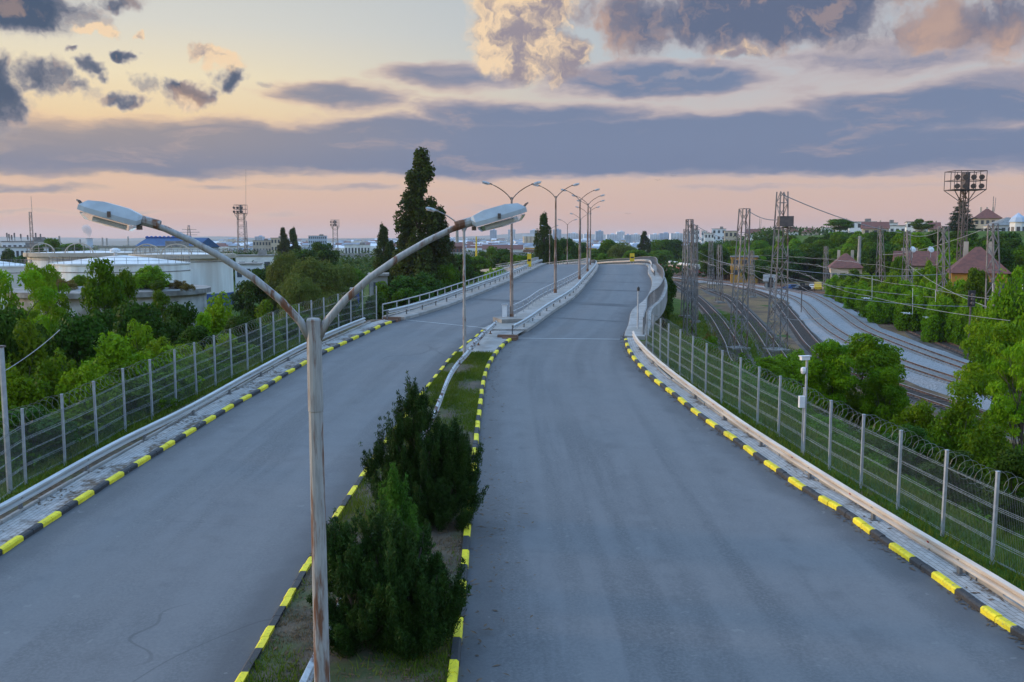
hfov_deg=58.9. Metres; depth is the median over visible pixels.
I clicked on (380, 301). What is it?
bush
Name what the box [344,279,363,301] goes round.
tree
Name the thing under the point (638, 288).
marker post
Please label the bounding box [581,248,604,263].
tree
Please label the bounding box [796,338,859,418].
bush
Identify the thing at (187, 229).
power pylon
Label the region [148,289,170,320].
tree
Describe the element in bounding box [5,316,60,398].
shrub
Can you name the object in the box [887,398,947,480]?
shrub
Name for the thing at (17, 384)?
shrub
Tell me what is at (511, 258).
street lamp
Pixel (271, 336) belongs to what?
shrub
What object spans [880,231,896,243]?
tree
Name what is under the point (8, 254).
tree
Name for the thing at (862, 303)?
shrub
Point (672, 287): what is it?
bush
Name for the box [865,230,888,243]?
tree
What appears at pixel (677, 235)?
apartment block
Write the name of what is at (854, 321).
rail track
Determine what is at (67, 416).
shrub
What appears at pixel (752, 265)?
catenary mast
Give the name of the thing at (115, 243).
hills
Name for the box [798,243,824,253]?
tree
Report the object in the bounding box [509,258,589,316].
bridge railing
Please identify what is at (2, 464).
shrub
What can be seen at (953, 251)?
tree
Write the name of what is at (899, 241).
tree
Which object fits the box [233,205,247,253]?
floodlight tower
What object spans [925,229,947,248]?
tree
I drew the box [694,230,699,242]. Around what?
ridge house
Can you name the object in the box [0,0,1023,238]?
sky
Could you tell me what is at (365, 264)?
distant woods
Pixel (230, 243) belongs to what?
distant town
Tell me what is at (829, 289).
shrub
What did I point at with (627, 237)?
apartment block
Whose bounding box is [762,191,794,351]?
catenary mast
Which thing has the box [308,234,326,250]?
blue block
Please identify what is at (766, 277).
railway shed
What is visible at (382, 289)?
tree
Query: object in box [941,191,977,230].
spruce tree
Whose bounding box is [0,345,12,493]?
utility pole
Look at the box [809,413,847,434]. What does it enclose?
shrub
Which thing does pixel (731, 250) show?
tree
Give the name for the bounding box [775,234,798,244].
tree
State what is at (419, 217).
poplar tree
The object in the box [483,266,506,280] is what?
shrub
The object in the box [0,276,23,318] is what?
shrub
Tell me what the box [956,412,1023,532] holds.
shrub
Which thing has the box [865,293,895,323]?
shrub
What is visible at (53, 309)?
shrub
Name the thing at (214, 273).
storage tank
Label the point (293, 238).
poplar tree
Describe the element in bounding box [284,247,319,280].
tree
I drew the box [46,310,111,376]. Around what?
bush
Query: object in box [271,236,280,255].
beige works
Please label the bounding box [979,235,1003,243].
tree
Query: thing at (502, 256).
tree
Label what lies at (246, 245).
radio mast
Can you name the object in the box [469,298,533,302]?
road patch
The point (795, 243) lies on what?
tree
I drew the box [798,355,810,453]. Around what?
camera mast
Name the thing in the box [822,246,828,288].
catenary mast
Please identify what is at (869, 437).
shrub
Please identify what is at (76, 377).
shrub
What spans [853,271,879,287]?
shrub
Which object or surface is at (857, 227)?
ridge house
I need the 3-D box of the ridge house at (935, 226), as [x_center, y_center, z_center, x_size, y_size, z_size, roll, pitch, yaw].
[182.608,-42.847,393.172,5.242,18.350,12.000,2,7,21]
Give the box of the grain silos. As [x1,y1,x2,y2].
[523,234,535,242]
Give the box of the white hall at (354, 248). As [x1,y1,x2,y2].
[344,242,370,258]
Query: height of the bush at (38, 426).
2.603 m
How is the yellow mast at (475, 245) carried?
on the ground at (758, 305)
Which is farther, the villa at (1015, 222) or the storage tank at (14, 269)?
the villa at (1015, 222)
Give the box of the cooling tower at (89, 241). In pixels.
[85,238,93,247]
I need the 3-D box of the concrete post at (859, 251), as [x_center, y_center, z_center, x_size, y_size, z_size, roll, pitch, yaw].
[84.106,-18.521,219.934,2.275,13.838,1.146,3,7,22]
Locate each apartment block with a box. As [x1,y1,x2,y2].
[255,235,264,239]
[490,229,496,240]
[508,228,514,242]
[553,229,560,238]
[568,232,577,239]
[595,230,602,240]
[606,233,616,239]
[616,231,624,240]
[623,234,630,241]
[630,233,639,241]
[649,233,658,240]
[658,232,668,239]
[669,232,682,240]
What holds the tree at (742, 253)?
on the ground at (758, 305)
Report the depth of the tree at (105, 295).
63.45 m
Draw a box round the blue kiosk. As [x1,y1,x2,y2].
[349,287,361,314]
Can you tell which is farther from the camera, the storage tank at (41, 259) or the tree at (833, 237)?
the tree at (833, 237)
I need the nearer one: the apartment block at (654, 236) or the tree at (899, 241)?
the tree at (899, 241)
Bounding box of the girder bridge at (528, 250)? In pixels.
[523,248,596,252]
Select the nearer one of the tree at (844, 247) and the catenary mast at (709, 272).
the catenary mast at (709, 272)
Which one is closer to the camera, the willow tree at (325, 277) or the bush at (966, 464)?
the bush at (966, 464)
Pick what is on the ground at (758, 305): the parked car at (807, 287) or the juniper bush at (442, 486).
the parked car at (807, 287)
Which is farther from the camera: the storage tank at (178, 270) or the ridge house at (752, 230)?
the ridge house at (752, 230)
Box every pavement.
[0,319,390,545]
[388,263,545,319]
[459,331,522,352]
[481,263,597,335]
[624,263,664,339]
[627,337,1023,628]
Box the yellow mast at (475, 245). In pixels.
[469,236,481,255]
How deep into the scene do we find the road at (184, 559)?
25.19 m
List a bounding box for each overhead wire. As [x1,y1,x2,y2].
[5,330,59,370]
[689,221,742,240]
[721,261,934,297]
[783,194,900,232]
[784,287,985,306]
[786,269,940,275]
[870,296,1009,320]
[883,226,990,254]
[910,266,988,307]
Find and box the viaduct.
[335,252,526,257]
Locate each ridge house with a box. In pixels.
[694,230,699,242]
[701,231,706,243]
[704,233,713,242]
[712,227,725,243]
[724,231,736,241]
[746,228,764,240]
[784,228,797,234]
[802,226,818,234]
[820,227,831,234]
[848,219,876,233]
[860,220,889,234]
[889,220,897,224]
[889,225,904,231]
[928,221,940,231]
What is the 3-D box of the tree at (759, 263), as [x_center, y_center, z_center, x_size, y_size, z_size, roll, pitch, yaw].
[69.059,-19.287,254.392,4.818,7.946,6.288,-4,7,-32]
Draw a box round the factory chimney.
[456,231,458,242]
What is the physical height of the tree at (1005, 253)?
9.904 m
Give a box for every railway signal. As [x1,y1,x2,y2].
[768,277,772,315]
[800,283,804,311]
[967,290,975,359]
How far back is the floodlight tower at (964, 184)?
162.95 m
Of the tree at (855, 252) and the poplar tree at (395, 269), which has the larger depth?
the tree at (855, 252)
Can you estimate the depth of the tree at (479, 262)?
228.14 m
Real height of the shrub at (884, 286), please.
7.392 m
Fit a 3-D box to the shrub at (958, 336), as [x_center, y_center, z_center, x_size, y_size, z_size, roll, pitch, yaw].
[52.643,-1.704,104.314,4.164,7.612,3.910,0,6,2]
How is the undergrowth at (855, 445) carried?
on the ground at (758, 305)
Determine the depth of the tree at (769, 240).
372.39 m
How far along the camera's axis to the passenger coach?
320.38 m
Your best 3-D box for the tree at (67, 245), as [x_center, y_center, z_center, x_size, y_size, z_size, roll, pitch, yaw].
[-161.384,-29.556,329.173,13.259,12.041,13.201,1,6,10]
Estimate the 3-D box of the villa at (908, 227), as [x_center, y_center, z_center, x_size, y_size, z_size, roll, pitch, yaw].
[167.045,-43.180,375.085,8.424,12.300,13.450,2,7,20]
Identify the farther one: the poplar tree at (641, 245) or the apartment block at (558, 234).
the apartment block at (558, 234)
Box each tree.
[0,247,14,261]
[0,269,58,347]
[12,255,26,263]
[24,262,71,328]
[29,245,45,251]
[40,238,61,251]
[53,243,88,251]
[78,257,129,335]
[113,266,139,350]
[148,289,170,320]
[233,251,251,260]
[250,267,266,299]
[264,249,305,315]
[275,256,349,311]
[277,227,290,262]
[277,273,329,322]
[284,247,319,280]
[287,226,301,250]
[311,242,339,270]
[331,264,364,314]
[344,268,365,290]
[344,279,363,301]
[369,281,403,318]
[372,221,392,294]
[386,239,399,286]
[386,275,433,306]
[389,226,417,286]
[392,146,450,281]
[414,271,447,296]
[429,204,456,291]
[435,262,462,293]
[454,253,475,285]
[460,256,489,282]
[477,246,496,268]
[490,248,515,267]
[506,254,526,266]
[533,212,553,263]
[546,237,562,262]
[552,253,575,263]
[559,237,576,258]
[573,242,586,259]
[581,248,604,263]
[594,253,615,263]
[598,238,618,263]
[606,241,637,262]
[621,250,651,262]
[637,231,650,252]
[648,250,674,264]
[650,239,669,258]
[661,239,686,258]
[690,242,702,252]
[699,245,731,278]
[700,244,730,279]
[719,260,730,279]
[725,246,738,278]
[730,239,738,246]
[740,265,750,280]
[741,249,754,255]
[750,240,769,248]
[750,249,760,256]
[750,258,768,283]
[756,236,775,246]
[758,247,776,255]
[759,256,770,273]
[761,249,776,261]
[766,260,795,285]
[774,242,784,250]
[774,247,805,281]
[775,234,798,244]
[785,238,800,248]
[790,252,807,280]
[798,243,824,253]
[801,246,822,279]
[803,237,818,243]
[806,252,823,279]
[813,239,834,274]
[821,248,841,268]
[822,232,832,239]
[824,218,854,231]
[826,234,846,247]
[829,231,849,246]
[835,269,861,285]
[840,243,853,252]
[840,245,854,254]
[846,234,861,244]
[849,243,870,257]
[852,238,868,244]
[854,241,871,272]
[861,232,868,238]
[861,241,892,265]
[863,258,886,282]
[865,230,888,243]
[875,244,905,263]
[875,245,910,280]
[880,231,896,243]
[882,261,891,282]
[889,256,911,286]
[890,234,909,245]
[892,237,909,246]
[893,231,909,239]
[905,232,935,250]
[909,219,934,231]
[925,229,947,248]
[933,252,954,283]
[934,237,975,252]
[935,247,961,272]
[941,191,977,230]
[945,321,1023,448]
[950,230,968,239]
[956,231,981,243]
[962,267,991,308]
[966,228,1005,230]
[969,240,1000,262]
[975,243,1014,272]
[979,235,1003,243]
[984,340,1023,482]
[989,231,1022,244]
[997,237,1022,256]
[1005,250,1023,283]
[1011,244,1023,262]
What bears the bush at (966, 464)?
on the ground at (758, 305)
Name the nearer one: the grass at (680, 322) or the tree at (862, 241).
the grass at (680, 322)
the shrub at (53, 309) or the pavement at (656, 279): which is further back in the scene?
the pavement at (656, 279)
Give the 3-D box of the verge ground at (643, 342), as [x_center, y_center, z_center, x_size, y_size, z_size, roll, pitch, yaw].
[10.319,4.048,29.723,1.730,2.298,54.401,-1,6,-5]
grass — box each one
[0,328,1023,590]
[262,485,463,681]
[665,312,828,384]
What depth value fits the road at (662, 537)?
23.38 m
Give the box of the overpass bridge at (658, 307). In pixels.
[383,265,666,338]
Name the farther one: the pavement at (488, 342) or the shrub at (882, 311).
the shrub at (882, 311)
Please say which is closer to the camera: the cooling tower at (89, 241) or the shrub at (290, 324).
the shrub at (290, 324)
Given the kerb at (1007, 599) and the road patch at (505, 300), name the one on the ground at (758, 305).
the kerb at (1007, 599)
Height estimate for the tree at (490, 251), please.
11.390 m
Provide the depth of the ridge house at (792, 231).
477.00 m
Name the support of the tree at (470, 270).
on the ground at (758, 305)
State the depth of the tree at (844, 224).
413.82 m
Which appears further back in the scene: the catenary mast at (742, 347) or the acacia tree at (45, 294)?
the catenary mast at (742, 347)
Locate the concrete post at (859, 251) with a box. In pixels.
[857,236,863,264]
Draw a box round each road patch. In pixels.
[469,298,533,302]
[549,317,626,321]
[569,302,636,306]
[584,289,648,291]
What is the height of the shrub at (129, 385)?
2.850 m
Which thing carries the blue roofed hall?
on the ground at (758, 305)
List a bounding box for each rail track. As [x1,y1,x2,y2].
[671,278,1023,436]
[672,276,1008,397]
[673,275,966,370]
[673,280,891,460]
[674,274,966,356]
[674,282,753,364]
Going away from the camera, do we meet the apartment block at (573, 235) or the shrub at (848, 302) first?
the shrub at (848, 302)
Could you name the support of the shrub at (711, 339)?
on the ground at (758, 305)
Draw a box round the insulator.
[901,292,912,313]
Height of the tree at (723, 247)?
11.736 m
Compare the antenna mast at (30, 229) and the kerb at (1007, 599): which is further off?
the antenna mast at (30, 229)
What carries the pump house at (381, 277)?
on the ground at (758, 305)
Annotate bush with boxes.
[0,301,34,386]
[0,404,80,468]
[25,321,73,366]
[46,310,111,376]
[89,307,138,354]
[111,297,169,347]
[162,300,198,347]
[173,325,219,371]
[218,317,269,356]
[221,315,259,353]
[230,280,276,318]
[264,323,285,341]
[300,494,471,661]
[319,297,377,330]
[360,370,488,531]
[361,462,435,556]
[365,294,388,318]
[656,277,672,330]
[664,269,676,313]
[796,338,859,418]
[828,332,912,429]
[858,366,911,434]
[877,422,935,477]
[917,449,986,504]
[981,444,1023,535]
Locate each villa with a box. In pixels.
[905,221,927,231]
[972,207,1001,230]
[982,213,1023,230]
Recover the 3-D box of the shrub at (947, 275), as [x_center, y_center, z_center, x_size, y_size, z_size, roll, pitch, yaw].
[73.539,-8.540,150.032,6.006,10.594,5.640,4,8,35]
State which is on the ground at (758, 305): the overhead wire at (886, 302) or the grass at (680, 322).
the grass at (680, 322)
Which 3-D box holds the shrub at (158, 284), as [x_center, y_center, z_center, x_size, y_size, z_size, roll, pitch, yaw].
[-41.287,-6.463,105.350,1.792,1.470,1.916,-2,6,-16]
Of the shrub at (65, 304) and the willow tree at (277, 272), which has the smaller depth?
the shrub at (65, 304)
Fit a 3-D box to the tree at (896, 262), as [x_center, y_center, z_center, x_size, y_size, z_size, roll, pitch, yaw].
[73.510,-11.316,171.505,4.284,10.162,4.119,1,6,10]
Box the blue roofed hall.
[135,236,219,250]
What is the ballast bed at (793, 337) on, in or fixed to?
on the ground at (758, 305)
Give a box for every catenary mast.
[678,229,690,316]
[682,219,696,340]
[689,225,699,322]
[706,241,714,290]
[714,244,724,302]
[726,208,750,349]
[749,250,756,297]
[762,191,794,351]
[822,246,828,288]
[875,226,885,282]
[901,230,912,282]
[936,226,950,294]
[985,223,1000,308]
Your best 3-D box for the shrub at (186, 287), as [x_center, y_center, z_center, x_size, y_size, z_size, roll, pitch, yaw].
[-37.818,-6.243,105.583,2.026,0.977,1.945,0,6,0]
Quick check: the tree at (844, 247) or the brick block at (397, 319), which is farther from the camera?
the tree at (844, 247)
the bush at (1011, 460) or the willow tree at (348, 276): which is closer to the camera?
the bush at (1011, 460)
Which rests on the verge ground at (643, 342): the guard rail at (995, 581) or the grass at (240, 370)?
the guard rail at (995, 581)
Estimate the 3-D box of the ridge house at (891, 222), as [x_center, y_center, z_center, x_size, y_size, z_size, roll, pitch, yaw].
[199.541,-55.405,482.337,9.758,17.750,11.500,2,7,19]
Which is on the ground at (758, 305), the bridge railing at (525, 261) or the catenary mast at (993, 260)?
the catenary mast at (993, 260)
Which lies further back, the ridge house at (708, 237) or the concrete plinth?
the ridge house at (708, 237)
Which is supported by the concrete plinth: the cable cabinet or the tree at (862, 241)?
the cable cabinet
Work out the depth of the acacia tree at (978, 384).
44.26 m
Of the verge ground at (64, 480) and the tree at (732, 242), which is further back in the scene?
the tree at (732, 242)
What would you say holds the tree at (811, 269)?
on the ground at (758, 305)
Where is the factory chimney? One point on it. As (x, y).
(457, 236)
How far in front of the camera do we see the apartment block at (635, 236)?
2185.75 m
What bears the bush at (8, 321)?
on the ground at (758, 305)
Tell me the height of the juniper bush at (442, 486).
4.615 m
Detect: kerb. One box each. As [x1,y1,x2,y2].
[0,320,395,555]
[0,322,370,524]
[235,330,483,681]
[447,338,511,681]
[624,338,1023,640]
[642,350,1023,611]
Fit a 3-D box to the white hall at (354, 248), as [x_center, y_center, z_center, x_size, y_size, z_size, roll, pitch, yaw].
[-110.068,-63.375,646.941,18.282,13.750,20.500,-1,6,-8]
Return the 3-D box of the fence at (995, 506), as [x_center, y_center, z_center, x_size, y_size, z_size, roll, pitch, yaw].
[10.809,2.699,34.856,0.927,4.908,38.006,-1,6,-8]
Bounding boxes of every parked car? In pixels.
[782,284,796,288]
[792,285,810,289]
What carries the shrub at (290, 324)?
on the ground at (758, 305)
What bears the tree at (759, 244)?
on the ground at (758, 305)
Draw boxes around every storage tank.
[0,259,31,309]
[23,243,154,272]
[48,248,190,283]
[128,244,236,306]
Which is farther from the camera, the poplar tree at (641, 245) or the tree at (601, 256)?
the poplar tree at (641, 245)
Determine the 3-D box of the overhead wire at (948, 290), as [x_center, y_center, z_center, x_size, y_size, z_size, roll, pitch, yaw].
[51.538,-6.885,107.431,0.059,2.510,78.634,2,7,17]
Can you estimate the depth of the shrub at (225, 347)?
51.19 m
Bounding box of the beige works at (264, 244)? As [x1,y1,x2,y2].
[252,239,270,253]
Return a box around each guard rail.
[0,317,365,514]
[299,321,496,681]
[386,259,542,318]
[511,260,596,334]
[597,259,654,275]
[632,331,1023,606]
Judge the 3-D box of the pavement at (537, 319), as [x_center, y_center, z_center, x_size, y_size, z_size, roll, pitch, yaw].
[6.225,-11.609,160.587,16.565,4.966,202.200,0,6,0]
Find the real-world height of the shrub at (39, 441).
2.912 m
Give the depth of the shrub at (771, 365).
60.27 m
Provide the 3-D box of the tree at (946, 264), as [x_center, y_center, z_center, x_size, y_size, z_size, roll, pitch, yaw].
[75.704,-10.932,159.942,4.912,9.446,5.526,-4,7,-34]
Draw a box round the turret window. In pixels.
[1009,227,1023,230]
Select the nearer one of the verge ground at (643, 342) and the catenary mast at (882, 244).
the verge ground at (643, 342)
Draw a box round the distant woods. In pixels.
[0,245,708,281]
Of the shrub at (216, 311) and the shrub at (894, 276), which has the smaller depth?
the shrub at (216, 311)
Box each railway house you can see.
[827,250,862,281]
[892,248,939,281]
[946,241,1011,299]
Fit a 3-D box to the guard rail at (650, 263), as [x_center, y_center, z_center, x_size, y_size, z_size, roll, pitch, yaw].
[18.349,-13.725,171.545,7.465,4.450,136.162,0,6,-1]
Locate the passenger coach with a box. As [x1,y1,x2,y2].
[686,263,703,274]
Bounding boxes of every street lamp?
[76,199,527,681]
[426,207,466,359]
[482,181,540,316]
[533,183,578,292]
[541,225,557,263]
[558,219,576,263]
[561,188,599,278]
[571,194,604,270]
[577,200,603,264]
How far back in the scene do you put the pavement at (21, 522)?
32.78 m
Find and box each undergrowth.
[0,333,301,479]
[676,332,1023,544]
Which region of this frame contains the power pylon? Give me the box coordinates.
[182,225,196,235]
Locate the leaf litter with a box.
[8,330,1023,681]
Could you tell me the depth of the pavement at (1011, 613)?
26.70 m
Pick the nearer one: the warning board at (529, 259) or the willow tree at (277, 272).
the willow tree at (277, 272)
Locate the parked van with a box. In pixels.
[814,282,821,289]
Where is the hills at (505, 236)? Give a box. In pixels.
[0,233,700,241]
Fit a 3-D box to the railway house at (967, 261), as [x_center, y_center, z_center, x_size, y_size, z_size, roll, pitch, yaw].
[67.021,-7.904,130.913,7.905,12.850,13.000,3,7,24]
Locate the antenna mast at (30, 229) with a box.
[29,201,33,248]
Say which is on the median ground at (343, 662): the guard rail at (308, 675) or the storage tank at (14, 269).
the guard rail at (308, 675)
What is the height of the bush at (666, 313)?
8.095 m
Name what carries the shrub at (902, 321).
on the ground at (758, 305)
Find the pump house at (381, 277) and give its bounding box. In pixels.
[367,273,388,302]
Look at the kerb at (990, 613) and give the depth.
25.58 m
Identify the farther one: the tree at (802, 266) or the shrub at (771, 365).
the tree at (802, 266)
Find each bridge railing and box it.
[382,257,538,318]
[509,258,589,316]
[570,256,664,334]
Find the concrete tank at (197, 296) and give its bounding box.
[3,284,210,326]
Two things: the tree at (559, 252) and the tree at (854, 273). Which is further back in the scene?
the tree at (559, 252)
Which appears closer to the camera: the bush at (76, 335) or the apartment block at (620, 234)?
the bush at (76, 335)
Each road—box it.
[0,264,585,681]
[457,264,1023,681]
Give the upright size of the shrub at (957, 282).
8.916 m
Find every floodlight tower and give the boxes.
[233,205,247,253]
[330,220,338,250]
[944,170,987,260]
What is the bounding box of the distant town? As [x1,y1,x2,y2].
[212,238,700,253]
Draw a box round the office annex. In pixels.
[0,243,48,262]
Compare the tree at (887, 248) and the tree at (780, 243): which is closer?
the tree at (887, 248)
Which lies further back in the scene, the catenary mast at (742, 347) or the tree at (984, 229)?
the tree at (984, 229)
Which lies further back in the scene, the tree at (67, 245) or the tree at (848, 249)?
the tree at (67, 245)
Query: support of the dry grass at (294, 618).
on the median ground at (343, 662)
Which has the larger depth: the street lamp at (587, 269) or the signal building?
the signal building
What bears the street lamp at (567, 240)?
on the overpass bridge at (658, 307)
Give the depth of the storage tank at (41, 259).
180.47 m
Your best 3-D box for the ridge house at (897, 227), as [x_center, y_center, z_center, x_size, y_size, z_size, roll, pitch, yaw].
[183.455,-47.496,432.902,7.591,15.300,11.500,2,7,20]
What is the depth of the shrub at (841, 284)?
178.97 m
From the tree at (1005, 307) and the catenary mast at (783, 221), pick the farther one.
the catenary mast at (783, 221)
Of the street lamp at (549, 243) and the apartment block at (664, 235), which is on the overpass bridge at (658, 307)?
the street lamp at (549, 243)
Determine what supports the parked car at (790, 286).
on the ground at (758, 305)
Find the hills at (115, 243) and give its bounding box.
[0,238,518,245]
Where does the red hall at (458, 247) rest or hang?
on the ground at (758, 305)
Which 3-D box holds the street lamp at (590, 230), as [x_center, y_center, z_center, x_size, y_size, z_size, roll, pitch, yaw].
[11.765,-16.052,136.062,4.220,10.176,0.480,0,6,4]
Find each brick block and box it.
[382,317,400,321]
[497,334,517,340]
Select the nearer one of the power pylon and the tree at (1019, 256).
the tree at (1019, 256)
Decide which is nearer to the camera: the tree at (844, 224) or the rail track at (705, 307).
the rail track at (705, 307)
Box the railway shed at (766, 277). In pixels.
[763,274,775,289]
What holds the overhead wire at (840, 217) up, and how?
hanging from the catenary mast at (783, 221)
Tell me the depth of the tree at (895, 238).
225.81 m
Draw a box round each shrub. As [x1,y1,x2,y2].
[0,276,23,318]
[0,361,49,417]
[0,452,21,485]
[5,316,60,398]
[14,409,72,474]
[21,347,80,409]
[24,303,50,328]
[38,404,132,450]
[43,285,80,316]
[48,304,94,368]
[53,397,131,419]
[54,354,123,441]
[56,279,77,289]
[69,274,87,285]
[77,331,164,407]
[101,362,177,420]
[123,318,154,361]
[132,264,172,289]
[132,344,204,401]
[145,336,198,387]
[149,279,164,290]
[166,279,186,288]
[177,311,220,351]
[178,283,195,290]
[178,344,213,381]
[190,342,217,376]
[195,290,237,335]
[204,333,260,374]
[249,299,279,327]
[258,322,283,351]
[277,305,309,343]
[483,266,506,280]
[702,329,717,351]
[706,336,718,350]
[737,352,752,367]
[748,357,784,379]
[768,348,808,388]
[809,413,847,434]
[823,273,840,297]
[835,275,857,302]
[842,281,867,310]
[849,426,886,459]
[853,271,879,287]
[855,285,880,318]
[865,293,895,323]
[872,278,900,299]
[880,269,907,285]
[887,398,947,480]
[888,277,912,300]
[892,292,919,330]
[900,279,925,328]
[911,381,988,508]
[913,258,935,287]
[914,280,941,330]
[919,294,957,342]
[933,278,967,314]
[938,258,956,287]
[947,295,981,345]
[952,276,967,300]
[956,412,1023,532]
[962,300,984,358]
[968,304,993,377]
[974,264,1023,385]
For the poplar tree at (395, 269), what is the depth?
149.16 m
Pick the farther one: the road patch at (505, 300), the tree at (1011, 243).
the tree at (1011, 243)
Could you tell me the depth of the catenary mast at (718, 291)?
179.23 m
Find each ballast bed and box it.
[673,276,1018,417]
[686,280,1019,441]
[833,299,963,357]
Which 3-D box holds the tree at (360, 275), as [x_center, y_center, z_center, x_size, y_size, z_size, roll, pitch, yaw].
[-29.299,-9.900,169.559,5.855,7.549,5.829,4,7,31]
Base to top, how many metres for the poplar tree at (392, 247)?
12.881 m
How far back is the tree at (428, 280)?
126.13 m
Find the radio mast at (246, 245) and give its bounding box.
[244,221,247,253]
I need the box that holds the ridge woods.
[679,226,949,259]
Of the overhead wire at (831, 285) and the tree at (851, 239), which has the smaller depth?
the overhead wire at (831, 285)
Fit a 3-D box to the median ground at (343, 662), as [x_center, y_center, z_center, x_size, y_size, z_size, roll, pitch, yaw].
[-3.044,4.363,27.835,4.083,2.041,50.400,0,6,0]
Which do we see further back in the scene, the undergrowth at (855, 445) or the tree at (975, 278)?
the tree at (975, 278)
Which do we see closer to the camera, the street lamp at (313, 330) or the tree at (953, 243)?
the street lamp at (313, 330)
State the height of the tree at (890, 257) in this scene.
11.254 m
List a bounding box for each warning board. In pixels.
[527,254,530,268]
[630,253,634,263]
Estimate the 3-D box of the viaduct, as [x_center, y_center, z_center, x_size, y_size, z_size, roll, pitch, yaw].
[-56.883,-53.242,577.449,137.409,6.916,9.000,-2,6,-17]
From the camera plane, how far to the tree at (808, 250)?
277.63 m
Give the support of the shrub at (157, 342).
on the ground at (758, 305)
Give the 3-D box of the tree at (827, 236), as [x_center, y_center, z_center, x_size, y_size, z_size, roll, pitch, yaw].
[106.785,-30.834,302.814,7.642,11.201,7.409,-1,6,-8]
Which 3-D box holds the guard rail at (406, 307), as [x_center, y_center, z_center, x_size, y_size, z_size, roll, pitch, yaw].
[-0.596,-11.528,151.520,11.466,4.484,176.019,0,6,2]
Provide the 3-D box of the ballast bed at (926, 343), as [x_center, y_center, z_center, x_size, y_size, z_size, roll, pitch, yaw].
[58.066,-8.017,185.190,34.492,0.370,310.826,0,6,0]
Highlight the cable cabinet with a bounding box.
[502,304,507,316]
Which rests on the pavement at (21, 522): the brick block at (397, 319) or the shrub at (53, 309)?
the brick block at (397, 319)
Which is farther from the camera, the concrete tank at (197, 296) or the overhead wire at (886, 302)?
the concrete tank at (197, 296)
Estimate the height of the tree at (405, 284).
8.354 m
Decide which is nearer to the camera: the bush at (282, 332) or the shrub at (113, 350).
the shrub at (113, 350)
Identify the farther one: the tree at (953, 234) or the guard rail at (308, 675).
the tree at (953, 234)
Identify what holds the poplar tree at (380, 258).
on the ground at (758, 305)
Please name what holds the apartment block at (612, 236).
on the ground at (758, 305)
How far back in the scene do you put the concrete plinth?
62.91 m
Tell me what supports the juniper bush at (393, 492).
on the median ground at (343, 662)
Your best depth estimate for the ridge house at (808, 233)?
497.53 m
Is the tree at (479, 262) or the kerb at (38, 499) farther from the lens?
the tree at (479, 262)
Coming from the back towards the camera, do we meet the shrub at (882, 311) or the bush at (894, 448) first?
the shrub at (882, 311)
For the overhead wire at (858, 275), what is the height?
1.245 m
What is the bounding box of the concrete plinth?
[493,316,523,322]
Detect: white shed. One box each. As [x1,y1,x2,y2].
[235,262,262,290]
[236,250,274,268]
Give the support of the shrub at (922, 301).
on the ground at (758, 305)
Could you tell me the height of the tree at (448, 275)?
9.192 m
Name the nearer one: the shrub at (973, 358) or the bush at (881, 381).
the bush at (881, 381)
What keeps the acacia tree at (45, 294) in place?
on the ground at (758, 305)
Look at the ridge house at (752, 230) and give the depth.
558.38 m
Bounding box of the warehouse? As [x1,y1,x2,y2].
[97,241,209,252]
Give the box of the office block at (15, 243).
[0,237,45,246]
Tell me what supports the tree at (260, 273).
on the ground at (758, 305)
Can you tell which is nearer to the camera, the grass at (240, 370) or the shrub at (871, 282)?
the grass at (240, 370)
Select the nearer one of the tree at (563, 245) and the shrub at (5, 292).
the shrub at (5, 292)
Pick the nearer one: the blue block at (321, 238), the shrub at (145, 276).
the shrub at (145, 276)
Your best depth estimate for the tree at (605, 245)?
336.70 m
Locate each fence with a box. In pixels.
[0,286,376,496]
[646,311,1023,574]
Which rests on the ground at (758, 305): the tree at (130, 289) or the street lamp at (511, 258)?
the tree at (130, 289)
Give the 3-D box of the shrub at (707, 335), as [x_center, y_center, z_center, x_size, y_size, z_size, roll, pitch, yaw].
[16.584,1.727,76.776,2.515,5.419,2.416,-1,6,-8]
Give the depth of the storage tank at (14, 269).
164.80 m
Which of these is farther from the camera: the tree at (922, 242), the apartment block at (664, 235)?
the apartment block at (664, 235)
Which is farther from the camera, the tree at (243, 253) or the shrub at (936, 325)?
the tree at (243, 253)
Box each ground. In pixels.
[0,231,1023,588]
[0,319,381,518]
[247,356,485,681]
[641,341,904,520]
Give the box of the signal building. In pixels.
[730,256,758,282]
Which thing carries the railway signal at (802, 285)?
on the ballast bed at (912, 377)
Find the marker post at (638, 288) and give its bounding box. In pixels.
[637,286,639,327]
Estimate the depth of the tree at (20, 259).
256.35 m
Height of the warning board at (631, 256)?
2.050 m
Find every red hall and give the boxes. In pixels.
[451,243,462,251]
[482,245,522,251]
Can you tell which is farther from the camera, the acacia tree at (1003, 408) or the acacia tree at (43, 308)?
the acacia tree at (43, 308)
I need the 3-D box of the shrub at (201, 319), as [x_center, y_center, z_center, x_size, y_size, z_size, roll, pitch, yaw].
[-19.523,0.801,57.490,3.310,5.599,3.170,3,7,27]

